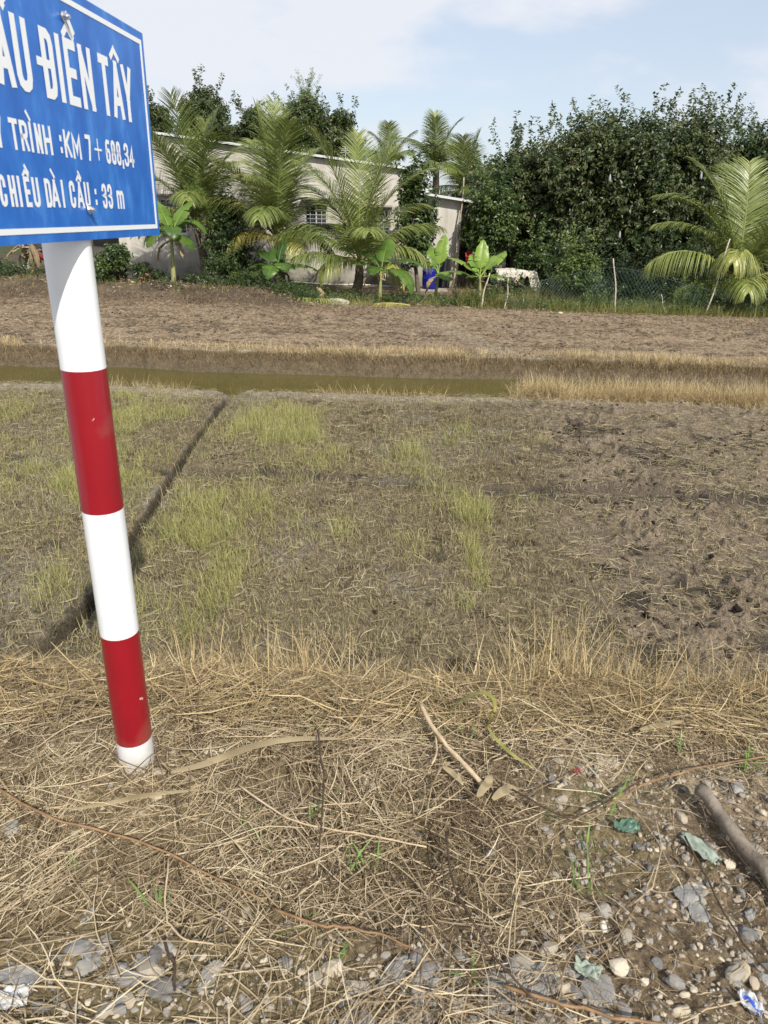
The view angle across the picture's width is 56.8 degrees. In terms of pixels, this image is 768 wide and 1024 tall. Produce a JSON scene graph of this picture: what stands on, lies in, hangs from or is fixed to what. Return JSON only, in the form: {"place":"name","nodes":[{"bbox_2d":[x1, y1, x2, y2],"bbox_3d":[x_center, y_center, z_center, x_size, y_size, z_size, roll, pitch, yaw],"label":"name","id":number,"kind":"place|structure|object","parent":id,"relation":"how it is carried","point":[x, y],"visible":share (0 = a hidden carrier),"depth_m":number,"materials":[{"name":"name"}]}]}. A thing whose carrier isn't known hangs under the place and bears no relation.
{"place":"outdoors","nodes":[
{"label":"outdoors","id":0,"kind":"place"},
{"bbox_2d":[0,383,732,664],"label":"field grass","id":1,"kind":"structure","parent":0,"point":[291,411],"depth_m":5.18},
{"bbox_2d":[0,243,767,1023],"bbox_3d":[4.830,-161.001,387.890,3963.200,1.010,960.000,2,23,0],"label":"ground","id":2,"kind":"structure","parent":0,"point":[178,467],"depth_m":3.85,"materials":[{"name":"soil"}]},
{"bbox_2d":[3,819,20,835],"bbox_3d":[-0.917,0.778,1.751,0.036,0.030,0.047,-17,29,-38],"label":"stone","id":3,"kind":"object","parent":2,"relation":"on","point":[12,826],"visible":0.72,"depth_m":1.74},
{"bbox_2d":[0,982,29,1009],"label":"clear plastic","id":4,"kind":"object","parent":2,"relation":"on","point":[10,989],"visible":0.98,"depth_m":1.36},
{"bbox_2d":[0,963,35,1009],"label":"stone","id":5,"kind":"object","parent":2,"relation":"on","point":[28,975],"visible":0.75,"depth_m":1.40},
{"bbox_2d":[0,258,35,277],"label":"shrub","id":6,"kind":"object","parent":2,"relation":"on","point":[19,271],"visible":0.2,"depth_m":17.36,"materials":[{"name":"green plant"}]},
{"bbox_2d":[5,244,42,278],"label":"banana plant","id":7,"kind":"object","parent":2,"relation":"on","point":[33,254],"visible":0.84,"depth_m":17.18,"materials":[{"name":"beige plant"}]},
{"bbox_2d":[0,0,159,773],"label":"road sign","id":8,"kind":"object","parent":2,"relation":"on","point":[77,173],"visible":0.95,"depth_m":1.48,"materials":[{"name":"metal"}]},
{"bbox_2d":[84,953,101,971],"bbox_3d":[-0.590,0.910,1.435,0.054,0.026,0.036,-11,26,-28],"label":"stone","id":9,"kind":"object","parent":2,"relation":"on","point":[87,957],"visible":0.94,"depth_m":1.43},
{"bbox_2d":[93,242,135,283],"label":"shrub","id":10,"kind":"object","parent":2,"relation":"on","point":[116,258],"visible":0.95,"depth_m":16.38,"materials":[{"name":"green plant"}]},
{"bbox_2d":[129,261,167,282],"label":"shrub","id":11,"kind":"object","parent":2,"relation":"on","point":[144,269],"visible":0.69,"depth_m":16.95,"materials":[{"name":"green plant"}]},
{"bbox_2d":[127,878,169,913],"bbox_3d":[-0.501,0.833,1.554,0.109,0.077,0.050,14,26,27],"label":"grass sprout","id":12,"kind":"object","parent":2,"relation":"on","point":[158,899],"depth_m":1.56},
{"bbox_2d":[147,85,177,133],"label":"dark tree","id":13,"kind":"object","parent":2,"relation":"on","point":[155,112],"visible":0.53,"depth_m":31.40,"materials":[{"name":"green plant"}]},
{"bbox_2d":[153,942,179,957],"bbox_3d":[-0.447,0.900,1.466,0.060,0.029,0.028,11,25,21],"label":"stone","id":14,"kind":"object","parent":2,"relation":"on","point":[170,945],"visible":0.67,"depth_m":1.46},
{"bbox_2d":[130,200,206,281],"bbox_3d":[-4.986,-6.242,16.498,1.548,1.873,1.263,-13,27,-31],"label":"banana plant","id":15,"kind":"object","parent":2,"relation":"on","point":[180,214],"visible":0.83,"depth_m":16.49,"materials":[{"name":"green plant"}]},
{"bbox_2d":[172,166,219,270],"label":"shrub","id":16,"kind":"object","parent":2,"relation":"on","point":[196,188],"visible":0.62,"depth_m":17.66,"materials":[{"name":"green plant"}]},
{"bbox_2d":[174,63,231,139],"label":"dark tree","id":17,"kind":"object","parent":2,"relation":"on","point":[205,101],"visible":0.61,"depth_m":30.33,"materials":[{"name":"green plant"}]},
{"bbox_2d":[143,86,265,286],"bbox_3d":[-4.864,-8.335,18.642,4.040,4.792,4.245,-15,28,-34],"label":"coconut palm","id":18,"kind":"object","parent":2,"relation":"on","point":[208,181],"visible":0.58,"depth_m":18.06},
{"bbox_2d":[193,240,248,287],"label":"shrub","id":19,"kind":"object","parent":2,"relation":"on","point":[223,267],"visible":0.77,"depth_m":17.33,"materials":[{"name":"green plant"}]},
{"bbox_2d":[214,112,238,142],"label":"dark tree","id":20,"kind":"object","parent":2,"relation":"on","point":[229,129],"visible":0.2,"depth_m":32.51,"materials":[{"name":"green plant"}]},
{"bbox_2d":[195,174,266,288],"bbox_3d":[-3.844,-7.092,18.212,1.865,2.905,1.671,2,23,0],"label":"shrub","id":21,"kind":"object","parent":2,"relation":"on","point":[220,238],"visible":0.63,"depth_m":17.91,"materials":[{"name":"green plant"}]},
{"bbox_2d":[22,132,473,287],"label":"house","id":22,"kind":"structure","parent":2,"relation":"on","point":[449,209],"depth_m":20.95,"materials":[{"name":"paint"}]},
{"bbox_2d":[159,198,186,233],"bbox_3d":[-6.175,-8.691,20.900,0.752,0.950,0.126,2,23,0],"label":"window","id":23,"kind":"structure","parent":22,"relation":"in","point":[162,200],"depth_m":20.82,"materials":[{"name":"glass"}]},
{"bbox_2d":[305,203,326,233],"bbox_3d":[-1.992,-8.617,20.879,0.661,0.844,0.126,2,23,0],"label":"window","id":24,"kind":"structure","parent":22,"relation":"in","point":[316,217],"depth_m":20.87,"materials":[{"name":"white metal"}]},
{"bbox_2d":[367,210,388,233],"bbox_3d":[-0.188,-8.487,20.911,0.685,0.742,0.126,2,23,0],"label":"window","id":25,"kind":"structure","parent":22,"relation":"in","point":[386,211],"depth_m":20.91,"materials":[{"name":"glass"}]},
{"bbox_2d":[229,90,267,144],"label":"dark tree","id":26,"kind":"object","parent":2,"relation":"on","point":[243,130],"visible":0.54,"depth_m":31.42,"materials":[{"name":"green plant"}]},
{"bbox_2d":[188,95,361,291],"bbox_3d":[-2.782,-8.005,18.160,4.118,4.692,3.991,-18,30,-39],"label":"coconut palm","id":27,"kind":"object","parent":2,"relation":"on","point":[272,207],"visible":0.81,"depth_m":17.50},
{"bbox_2d":[246,235,318,289],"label":"banana plant","id":28,"kind":"object","parent":2,"relation":"on","point":[277,254],"visible":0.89,"depth_m":17.02,"materials":[{"name":"green plant"}]},
{"bbox_2d":[0,276,588,311],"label":"yard litter","id":29,"kind":"object","parent":2,"relation":"on","point":[294,294],"visible":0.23,"depth_m":16.73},
{"bbox_2d":[271,79,329,153],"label":"dark tree","id":30,"kind":"object","parent":2,"relation":"on","point":[302,111],"visible":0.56,"depth_m":30.17,"materials":[{"name":"green plant"}]},
{"bbox_2d":[290,67,321,111],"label":"pale tree","id":31,"kind":"object","parent":2,"relation":"on","point":[304,88],"visible":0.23,"depth_m":38.05,"materials":[{"name":"green plant"}]},
{"bbox_2d":[309,92,368,160],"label":"dark tree","id":32,"kind":"object","parent":2,"relation":"on","point":[337,124],"visible":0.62,"depth_m":29.79,"materials":[{"name":"green plant"}]},
{"bbox_2d":[275,124,447,298],"bbox_3d":[-0.587,-7.233,17.401,3.645,3.998,3.726,22,30,40],"label":"coconut palm","id":33,"kind":"object","parent":2,"relation":"on","point":[361,238],"visible":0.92,"depth_m":17.05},
{"bbox_2d":[348,834,382,879],"bbox_3d":[-0.043,0.799,1.654,0.105,0.092,0.062,-4,23,-14],"label":"grass sprout","id":34,"kind":"object","parent":2,"relation":"on","point":[359,854],"depth_m":1.66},
{"bbox_2d":[364,129,397,163],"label":"pale tree","id":35,"kind":"object","parent":2,"relation":"on","point":[379,146],"visible":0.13,"depth_m":37.45,"materials":[{"name":"green plant"}]},
{"bbox_2d":[0,652,767,1023],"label":"dry grass litter","id":36,"kind":"object","parent":2,"relation":"on","point":[360,748],"visible":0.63,"depth_m":1.74,"materials":[{"name":"plant"}]},
{"bbox_2d":[0,788,264,900],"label":"dry reed","id":37,"kind":"object","parent":36,"relation":"on","point":[102,831],"visible":1,"depth_m":1.66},
{"bbox_2d":[68,789,199,810],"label":"dry leaf","id":38,"kind":"object","parent":36,"relation":"on","point":[129,798],"visible":0.98,"depth_m":1.80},
{"bbox_2d":[163,938,176,990],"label":"twig","id":39,"kind":"object","parent":36,"relation":"on","point":[172,959],"visible":1,"depth_m":1.40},
{"bbox_2d":[164,857,213,944],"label":"dry reed","id":40,"kind":"object","parent":36,"relation":"on","point":[177,933],"visible":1,"depth_m":1.49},
{"bbox_2d":[170,736,340,773],"bbox_3d":[-0.349,0.658,1.969,0.469,0.015,0.050,-6,24,-18],"label":"dry leaf","id":41,"kind":"object","parent":36,"relation":"on","point":[237,751],"visible":1,"depth_m":1.97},
{"bbox_2d":[317,729,324,849],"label":"dry reed","id":42,"kind":"object","parent":36,"relation":"on","point":[323,789],"visible":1,"depth_m":1.81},
{"bbox_2d":[238,784,426,847],"bbox_3d":[-0.147,0.759,1.742,0.513,0.011,0.055,10,24,19],"label":"dry reed","id":43,"kind":"object","parent":36,"relation":"on","point":[264,803],"visible":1,"depth_m":1.72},
{"bbox_2d":[272,907,430,960],"bbox_3d":[-0.069,0.864,1.470,0.347,0.011,0.026,8,24,15],"label":"dry reed","id":44,"kind":"object","parent":36,"relation":"on","point":[335,925],"visible":1,"depth_m":1.47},
{"bbox_2d":[441,765,463,784],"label":"dry leaf","id":45,"kind":"object","parent":36,"relation":"on","point":[452,773],"visible":1,"depth_m":1.92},
{"bbox_2d":[476,774,492,797],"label":"dry leaf","id":46,"kind":"object","parent":36,"relation":"on","point":[485,785],"visible":1,"depth_m":1.87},
{"bbox_2d":[445,831,537,1002],"bbox_3d":[0.196,0.842,1.508,0.053,0.017,0.422,-6,24,-18],"label":"dry reed","id":47,"kind":"object","parent":36,"relation":"on","point":[480,932],"visible":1,"depth_m":1.47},
{"bbox_2d":[492,784,518,800],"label":"dry leaf","id":48,"kind":"object","parent":36,"relation":"on","point":[502,791],"visible":1,"depth_m":1.86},
{"bbox_2d":[486,725,532,767],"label":"arching leaf","id":49,"kind":"object","parent":36,"relation":"on","point":[502,745],"visible":1,"depth_m":2.01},
{"bbox_2d":[512,780,640,819],"bbox_3d":[0.515,0.744,1.831,0.355,0.010,0.111,-1,23,-7],"label":"dry reed","id":50,"kind":"object","parent":36,"relation":"on","point":[550,810],"visible":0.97,"depth_m":1.82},
{"bbox_2d":[503,984,665,1023],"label":"dry reed","id":51,"kind":"object","parent":36,"relation":"on","point":[544,998],"visible":1,"depth_m":1.33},
{"bbox_2d":[639,720,682,730],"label":"dry leaf","id":52,"kind":"object","parent":36,"relation":"on","point":[661,724],"visible":0.94,"depth_m":2.10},
{"bbox_2d":[605,755,767,807],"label":"dry reed","id":53,"kind":"object","parent":36,"relation":"on","point":[627,794],"visible":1,"depth_m":1.91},
{"bbox_2d":[0,703,767,1023],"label":"gravel","id":54,"kind":"structure","parent":2,"relation":"on","point":[621,966],"depth_m":1.44,"materials":[{"name":"gravel"}]},
{"bbox_2d":[0,334,767,411],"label":"bank grass","id":55,"kind":"structure","parent":2,"relation":"on","point":[685,395],"depth_m":9.76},
{"bbox_2d":[0,272,767,364],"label":"dead straw","id":56,"kind":"object","parent":2,"relation":"on","point":[45,309],"visible":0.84,"depth_m":12.89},
{"bbox_2d":[0,257,767,315],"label":"broadleaf weeds","id":57,"kind":"object","parent":2,"relation":"on","point":[302,291],"visible":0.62,"depth_m":16.51,"materials":[{"name":"green plant"}]},
{"bbox_2d":[0,273,767,318],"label":"weed grass","id":58,"kind":"structure","parent":2,"relation":"on","point":[498,303],"depth_m":16.26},
{"bbox_2d":[0,380,767,684],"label":"rice stubble","id":59,"kind":"object","parent":2,"relation":"on","point":[334,430],"visible":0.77,"depth_m":4.93,"materials":[{"name":"plant"}]},
{"bbox_2d":[0,293,767,674],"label":"soil clods","id":60,"kind":"object","parent":2,"relation":"on","point":[736,607],"visible":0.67,"depth_m":6.72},
{"bbox_2d":[349,238,425,302],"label":"banana plant","id":61,"kind":"object","parent":2,"relation":"on","point":[386,247],"visible":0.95,"depth_m":16.72,"materials":[{"name":"green plant"}]},
{"bbox_2d":[364,120,418,162],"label":"coconut palm","id":62,"kind":"object","parent":2,"relation":"on","point":[386,128],"visible":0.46,"depth_m":40.65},
{"bbox_2d":[373,302,409,307],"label":"fallen frond","id":63,"kind":"object","parent":2,"relation":"on","point":[393,304],"visible":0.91,"depth_m":15.75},
{"bbox_2d":[388,146,441,292],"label":"jackfruit tree","id":64,"kind":"object","parent":2,"relation":"on","point":[410,193],"visible":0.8,"depth_m":18.82,"materials":[{"name":"green plant"}]},
{"bbox_2d":[414,287,447,291],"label":"concrete slab","id":65,"kind":"structure","parent":2,"relation":"on","point":[439,289],"depth_m":20.23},
{"bbox_2d":[422,267,436,288],"bbox_3d":[1.327,-6.768,20.354,0.475,0.720,0.475,2,23,0],"label":"blue barrel","id":66,"kind":"object","parent":65,"relation":"on","point":[426,275],"visible":0.38,"depth_m":20.21,"materials":[{"name":"plastic"}]},
{"bbox_2d":[395,109,471,194],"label":"coconut palm","id":67,"kind":"object","parent":2,"relation":"on","point":[435,128],"visible":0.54,"depth_m":33.47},
{"bbox_2d":[431,257,450,287],"bbox_3d":[1.656,-7.094,20.884,0.565,0.984,0.304,2,23,0],"label":"black sheet","id":68,"kind":"object","parent":2,"relation":"on","point":[444,267],"visible":0.31,"depth_m":20.91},
{"bbox_2d":[415,235,468,301],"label":"banana plant","id":69,"kind":"object","parent":2,"relation":"on","point":[438,254],"visible":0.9,"depth_m":17.39,"materials":[{"name":"green plant"}]},
{"bbox_2d":[418,703,482,784],"bbox_3d":[0.150,0.663,1.996,0.099,0.052,0.334,-11,26,-27],"label":"dead branch","id":70,"kind":"object","parent":2,"relation":"on","point":[467,767],"visible":0.93,"depth_m":1.99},
{"bbox_2d":[452,177,464,284],"bbox_3d":[2.167,-8.142,20.696,0.083,2.920,0.314,14,26,27],"label":"bamboo pole","id":71,"kind":"object","parent":2,"relation":"on","point":[454,276],"visible":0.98,"depth_m":20.71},
{"bbox_2d":[427,128,500,271],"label":"coconut palm","id":72,"kind":"object","parent":2,"relation":"on","point":[461,169],"visible":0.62,"depth_m":25.73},
{"bbox_2d":[448,239,509,305],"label":"banana plant","id":73,"kind":"object","parent":2,"relation":"on","point":[481,259],"visible":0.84,"depth_m":16.40,"materials":[{"name":"green plant"}]},
{"bbox_2d":[458,141,501,273],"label":"orchard tree","id":74,"kind":"object","parent":2,"relation":"on","point":[464,250],"visible":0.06,"depth_m":26.39,"materials":[{"name":"green plant"}]},
{"bbox_2d":[460,213,518,281],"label":"banana plant","id":75,"kind":"object","parent":2,"relation":"on","point":[467,226],"visible":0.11,"depth_m":22.86,"materials":[{"name":"green plant"}]},
{"bbox_2d":[483,999,507,1023],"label":"stone","id":76,"kind":"object","parent":2,"relation":"on","point":[502,1010],"visible":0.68,"depth_m":1.36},
{"bbox_2d":[466,147,526,272],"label":"jackfruit tree","id":77,"kind":"object","parent":2,"relation":"on","point":[495,218],"visible":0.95,"depth_m":19.75,"materials":[{"name":"green plant"}]},
{"bbox_2d":[482,277,528,299],"bbox_3d":[3.127,-5.657,18.082,1.412,0.727,1.259,2,23,0],"label":"firewood pile","id":78,"kind":"object","parent":2,"relation":"on","point":[521,285],"visible":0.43,"depth_m":17.70,"materials":[{"name":"brown wood"}]},
{"bbox_2d":[494,268,540,294],"bbox_3d":[3.406,-5.691,18.193,1.222,1.005,0.716,2,23,0],"label":"tarpaulin","id":79,"kind":"object","parent":78,"relation":"on","point":[502,271],"visible":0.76,"depth_m":17.76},
{"bbox_2d":[459,110,555,268],"bbox_3d":[4.062,-9.794,22.495,2.874,5.013,3.390,14,26,27],"label":"orchard tree","id":80,"kind":"object","parent":2,"relation":"on","point":[505,165],"visible":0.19,"depth_m":21.70,"materials":[{"name":"green plant"}]},
{"bbox_2d":[492,110,574,273],"bbox_3d":[5.488,-11.013,25.758,3.162,6.160,3.119,-18,30,-39],"label":"orchard tree","id":81,"kind":"object","parent":2,"relation":"on","point":[531,131],"visible":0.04,"depth_m":24.94,"materials":[{"name":"green plant"}]},
{"bbox_2d":[513,213,558,295],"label":"jackfruit tree","id":82,"kind":"object","parent":2,"relation":"on","point":[531,257],"visible":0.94,"depth_m":19.27,"materials":[{"name":"green plant"}]},
{"bbox_2d":[522,962,563,1001],"bbox_3d":[0.318,0.945,1.426,0.076,0.022,0.091,19,29,36],"label":"stone","id":83,"kind":"object","parent":2,"relation":"on","point":[536,989],"visible":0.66,"depth_m":1.42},
{"bbox_2d":[507,97,632,267],"bbox_3d":[5.551,-9.515,21.441,3.938,5.400,3.694,2,23,0],"label":"orchard tree","id":84,"kind":"object","parent":2,"relation":"on","point":[575,157],"visible":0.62,"depth_m":20.44,"materials":[{"name":"green plant"}]},
{"bbox_2d":[550,221,606,303],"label":"shrub","id":85,"kind":"object","parent":2,"relation":"on","point":[573,263],"visible":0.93,"depth_m":16.47,"materials":[{"name":"green plant"}]},
{"bbox_2d":[574,954,601,981],"bbox_3d":[0.412,0.924,1.438,0.054,0.018,0.036,9,24,16],"label":"plastic scrap","id":86,"kind":"object","parent":2,"relation":"on","point":[586,967],"visible":1,"depth_m":1.44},
{"bbox_2d":[569,846,608,897],"bbox_3d":[0.457,0.819,1.622,0.069,0.106,0.153,-1,23,-6],"label":"grass sprout","id":87,"kind":"object","parent":2,"relation":"on","point":[579,878],"depth_m":1.63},
{"bbox_2d":[572,94,640,276],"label":"orchard tree","id":88,"kind":"object","parent":2,"relation":"on","point":[600,107],"visible":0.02,"depth_m":24.44,"materials":[{"name":"green plant"}]},
{"bbox_2d":[582,771,633,816],"bbox_3d":[0.560,0.739,1.858,0.149,0.189,0.068,6,23,11],"label":"grass sprout","id":89,"kind":"object","parent":2,"relation":"on","point":[613,807],"depth_m":1.83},
{"bbox_2d":[597,757,619,769],"bbox_3d":[0.639,0.719,2.028,0.065,0.020,0.047,2,23,0],"label":"stone","id":90,"kind":"object","parent":2,"relation":"on","point":[608,765],"visible":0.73,"depth_m":2.02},
{"bbox_2d":[460,203,767,305],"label":"undergrowth","id":91,"kind":"object","parent":2,"relation":"on","point":[698,246],"visible":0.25,"depth_m":19.44,"materials":[{"name":"green plant"}]},
{"bbox_2d":[478,724,767,1023],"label":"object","id":92,"kind":"object","parent":2,"relation":"on","point":[669,854],"visible":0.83,"depth_m":1.70,"materials":[{"name":"plant"}]},
{"bbox_2d":[481,239,767,314],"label":"net fence","id":93,"kind":"object","parent":2,"relation":"on","point":[615,293],"visible":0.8,"depth_m":16.13,"materials":[{"name":"grey"}]},
{"bbox_2d":[613,817,640,833],"bbox_3d":[0.613,0.791,1.794,0.064,0.018,0.045,-5,24,-15],"label":"plastic scrap","id":94,"kind":"object","parent":2,"relation":"on","point":[630,825],"visible":1,"depth_m":1.79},
{"bbox_2d":[575,83,708,286],"bbox_3d":[7.309,-9.448,21.011,3.739,5.690,4.026,2,23,0],"label":"orchard tree","id":95,"kind":"object","parent":2,"relation":"on","point":[646,149],"visible":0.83,"depth_m":19.95,"materials":[{"name":"green plant"}]},
{"bbox_2d":[671,1004,690,1017],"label":"stone","id":96,"kind":"object","parent":2,"relation":"on","point":[677,1011],"visible":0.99,"depth_m":1.37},
{"bbox_2d":[631,82,747,287],"bbox_3d":[9.360,-9.656,21.553,3.664,5.822,3.938,-11,26,-27],"label":"orchard tree","id":97,"kind":"object","parent":2,"relation":"on","point":[707,157],"visible":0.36,"depth_m":20.20,"materials":[{"name":"green plant"}]},
{"bbox_2d":[673,881,708,905],"bbox_3d":[0.714,0.875,1.634,0.106,0.020,0.049,-8,25,-22],"label":"stone","id":98,"kind":"object","parent":2,"relation":"on","point":[688,895],"visible":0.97,"depth_m":1.62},
{"bbox_2d":[679,832,720,864],"bbox_3d":[0.772,0.818,1.735,0.040,0.018,0.104,-12,26,-29],"label":"plastic scrap","id":99,"kind":"object","parent":2,"relation":"on","point":[699,844],"visible":0.94,"depth_m":1.74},
{"bbox_2d":[688,901,711,935],"bbox_3d":[0.701,0.896,1.578,0.044,0.013,0.093,2,23,0],"label":"stone","id":100,"kind":"object","parent":2,"relation":"on","point":[695,907],"visible":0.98,"depth_m":1.58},
{"bbox_2d":[639,156,767,306],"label":"coconut palm","id":101,"kind":"object","parent":2,"relation":"on","point":[742,257],"visible":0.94,"depth_m":16.52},
{"bbox_2d":[684,836,767,972],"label":"dry reed","id":102,"kind":"object","parent":2,"relation":"on","point":[714,893],"visible":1,"depth_m":1.55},
{"bbox_2d":[694,783,767,888],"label":"wooden log","id":103,"kind":"object","parent":2,"relation":"on","point":[752,856],"visible":1,"depth_m":1.74,"materials":[{"name":"brown wood"}]},
{"bbox_2d":[705,103,761,278],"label":"orchard tree","id":104,"kind":"object","parent":2,"relation":"on","point":[752,119],"visible":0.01,"depth_m":24.47,"materials":[{"name":"green plant"}]},
{"bbox_2d":[706,109,767,275],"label":"orchard tree","id":105,"kind":"object","parent":2,"relation":"on","point":[755,143],"visible":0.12,"depth_m":21.18,"materials":[{"name":"green plant"}]},
{"bbox_2d":[730,782,744,794],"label":"stone","id":106,"kind":"object","parent":2,"relation":"on","point":[737,788],"visible":0.89,"depth_m":1.93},
{"bbox_2d":[733,958,750,982],"bbox_3d":[0.731,0.942,1.457,0.033,0.034,0.048,13,25,25],"label":"stone","id":107,"kind":"object","parent":2,"relation":"on","point":[746,966],"visible":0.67,"depth_m":1.45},
{"bbox_2d":[744,908,755,920],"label":"stone","id":108,"kind":"object","parent":2,"relation":"on","point":[749,913],"visible":0.98,"depth_m":1.58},
{"bbox_2d":[734,742,767,774],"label":"grass sprout","id":109,"kind":"object","parent":2,"relation":"on","point":[747,761],"depth_m":2.02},
{"bbox_2d":[737,988,767,1017],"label":"torn wrapper","id":110,"kind":"object","parent":2,"relation":"on","point":[752,1004],"visible":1,"depth_m":1.38,"materials":[{"name":"white plastic"}]},
{"bbox_2d":[0,604,767,762],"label":"standing dry grass","id":111,"kind":"structure","parent":0,"point":[303,671],"depth_m":2.32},
{"bbox_2d":[441,691,496,724],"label":"arching leaf","id":112,"kind":"object","parent":111,"relation":"on","point":[484,693],"visible":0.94,"depth_m":2.10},
{"bbox_2d":[0,365,767,403],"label":"ditch water","id":113,"kind":"structure","parent":0,"point":[231,384],"depth_m":9.33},
{"bbox_2d":[87,0,767,198],"label":"sky","id":114,"kind":"structure","parent":0,"point":[476,61],"materials":[{"name":"blue"}]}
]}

